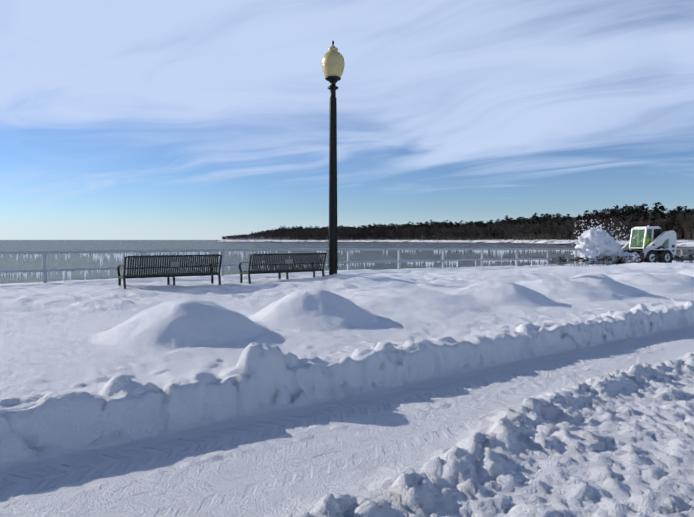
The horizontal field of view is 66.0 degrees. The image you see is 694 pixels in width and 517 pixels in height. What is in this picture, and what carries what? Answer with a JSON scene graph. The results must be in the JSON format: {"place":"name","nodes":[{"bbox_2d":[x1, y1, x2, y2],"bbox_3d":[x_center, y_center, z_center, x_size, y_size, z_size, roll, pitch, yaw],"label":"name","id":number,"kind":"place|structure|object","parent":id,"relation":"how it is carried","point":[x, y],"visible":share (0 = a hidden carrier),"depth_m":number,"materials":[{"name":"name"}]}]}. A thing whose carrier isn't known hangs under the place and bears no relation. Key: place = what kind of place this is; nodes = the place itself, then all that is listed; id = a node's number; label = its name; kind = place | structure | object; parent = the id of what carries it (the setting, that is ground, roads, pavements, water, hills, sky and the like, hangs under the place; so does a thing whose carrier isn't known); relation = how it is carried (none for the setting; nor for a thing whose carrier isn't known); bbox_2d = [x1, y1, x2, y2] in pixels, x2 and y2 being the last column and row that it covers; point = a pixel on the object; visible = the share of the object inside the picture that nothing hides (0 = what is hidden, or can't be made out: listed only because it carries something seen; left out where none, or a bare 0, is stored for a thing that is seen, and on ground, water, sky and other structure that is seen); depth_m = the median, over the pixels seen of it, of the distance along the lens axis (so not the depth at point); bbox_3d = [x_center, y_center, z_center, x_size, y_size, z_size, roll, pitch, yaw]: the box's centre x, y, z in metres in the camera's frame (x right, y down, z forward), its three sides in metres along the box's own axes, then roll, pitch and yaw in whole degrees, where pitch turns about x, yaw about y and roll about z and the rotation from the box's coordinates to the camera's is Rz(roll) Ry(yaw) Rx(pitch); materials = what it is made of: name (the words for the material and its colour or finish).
{"place":"outdoors","nodes":[
{"label":"outdoors","id":0,"kind":"place"},
{"bbox_2d":[0,261,693,516],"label":"snow ground","id":1,"kind":"structure","parent":0,"point":[555,390],"depth_m":4.78,"materials":[{"name":"white snow"}]},
{"bbox_2d":[117,254,221,288],"bbox_3d":[-4.137,0.353,12.604,2.250,0.893,0.792,-1,2,-35],"label":"park bench","id":2,"kind":"object","parent":1,"relation":"on","point":[174,263],"visible":1,"depth_m":12.37,"materials":[{"name":"black metal"}]},
{"bbox_2d":[238,253,326,283],"bbox_3d":[-1.665,0.299,14.165,2.250,0.893,0.792,-1,2,-35],"label":"park bench","id":3,"kind":"object","parent":1,"relation":"on","point":[289,262],"visible":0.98,"depth_m":13.92,"materials":[{"name":"black metal"}]},
{"bbox_2d":[0,248,580,282],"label":"sea railing","id":4,"kind":"object","parent":1,"relation":"on","point":[44,270],"visible":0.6,"depth_m":17.56,"materials":[{"name":"white metal"}]},
{"bbox_2d":[0,250,580,281],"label":"icicles","id":5,"kind":"object","parent":4,"relation":"hanging from","point":[97,256],"visible":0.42,"depth_m":16.02,"materials":[{"name":"white ice"}]},
{"bbox_2d":[321,41,344,274],"bbox_3d":[-0.387,-2.620,14.855,0.650,6.810,0.650,-1,2,-35],"label":"street lamp","id":6,"kind":"object","parent":1,"relation":"on","point":[332,63],"visible":0.96,"depth_m":14.76,"materials":[{"name":"black metal"}]},
{"bbox_2d":[571,219,634,263],"bbox_3d":[13.348,-0.802,27.947,3.076,2.543,1.557,0,2,4],"label":"snow pile","id":7,"kind":"object","parent":1,"relation":"on","point":[593,243],"visible":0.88,"depth_m":27.63,"materials":[{"name":"white snow"}]},
{"bbox_2d":[550,254,693,265],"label":"dead sedum plants","id":8,"kind":"object","parent":1,"relation":"on","point":[579,259],"visible":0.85,"depth_m":26.00,"materials":[{"name":"grey plant"}]},
{"bbox_2d":[613,225,676,263],"bbox_3d":[15.418,-0.709,28.147,3.460,2.097,2.272,-1,2,-20],"label":"skid steer loader","id":9,"kind":"object","parent":1,"relation":"on","point":[654,241],"visible":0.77,"depth_m":27.82,"materials":[{"name":"grey metal"}]},
{"bbox_2d":[673,248,693,259],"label":"sea railing","id":10,"kind":"object","parent":1,"relation":"on","point":[681,249],"visible":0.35,"depth_m":34.51,"materials":[{"name":"silver metal"}]},
{"bbox_2d":[0,240,693,283],"bbox_3d":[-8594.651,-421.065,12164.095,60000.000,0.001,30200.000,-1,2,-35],"label":"sea water","id":11,"kind":"structure","parent":0,"point":[77,260],"depth_m":135.12,"materials":[{"name":"grey liquid"}]},
{"bbox_2d":[0,0,693,239],"label":"sky","id":12,"kind":"structure","parent":0,"point":[120,119],"materials":[{"name":"blue"}]},
{"bbox_2d":[215,233,693,249],"bbox_3d":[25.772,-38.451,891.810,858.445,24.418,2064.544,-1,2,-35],"label":"shore land","id":13,"kind":"structure","parent":0,"point":[682,243],"depth_m":623.14,"materials":[{"name":"white snow"}]},
{"bbox_2d":[221,202,693,240],"bbox_3d":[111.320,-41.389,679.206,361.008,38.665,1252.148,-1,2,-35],"label":"forest trees","id":14,"kind":"object","parent":13,"relation":"on","point":[676,220],"visible":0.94,"depth_m":554.64,"materials":[{"name":"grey plant"}]}
]}

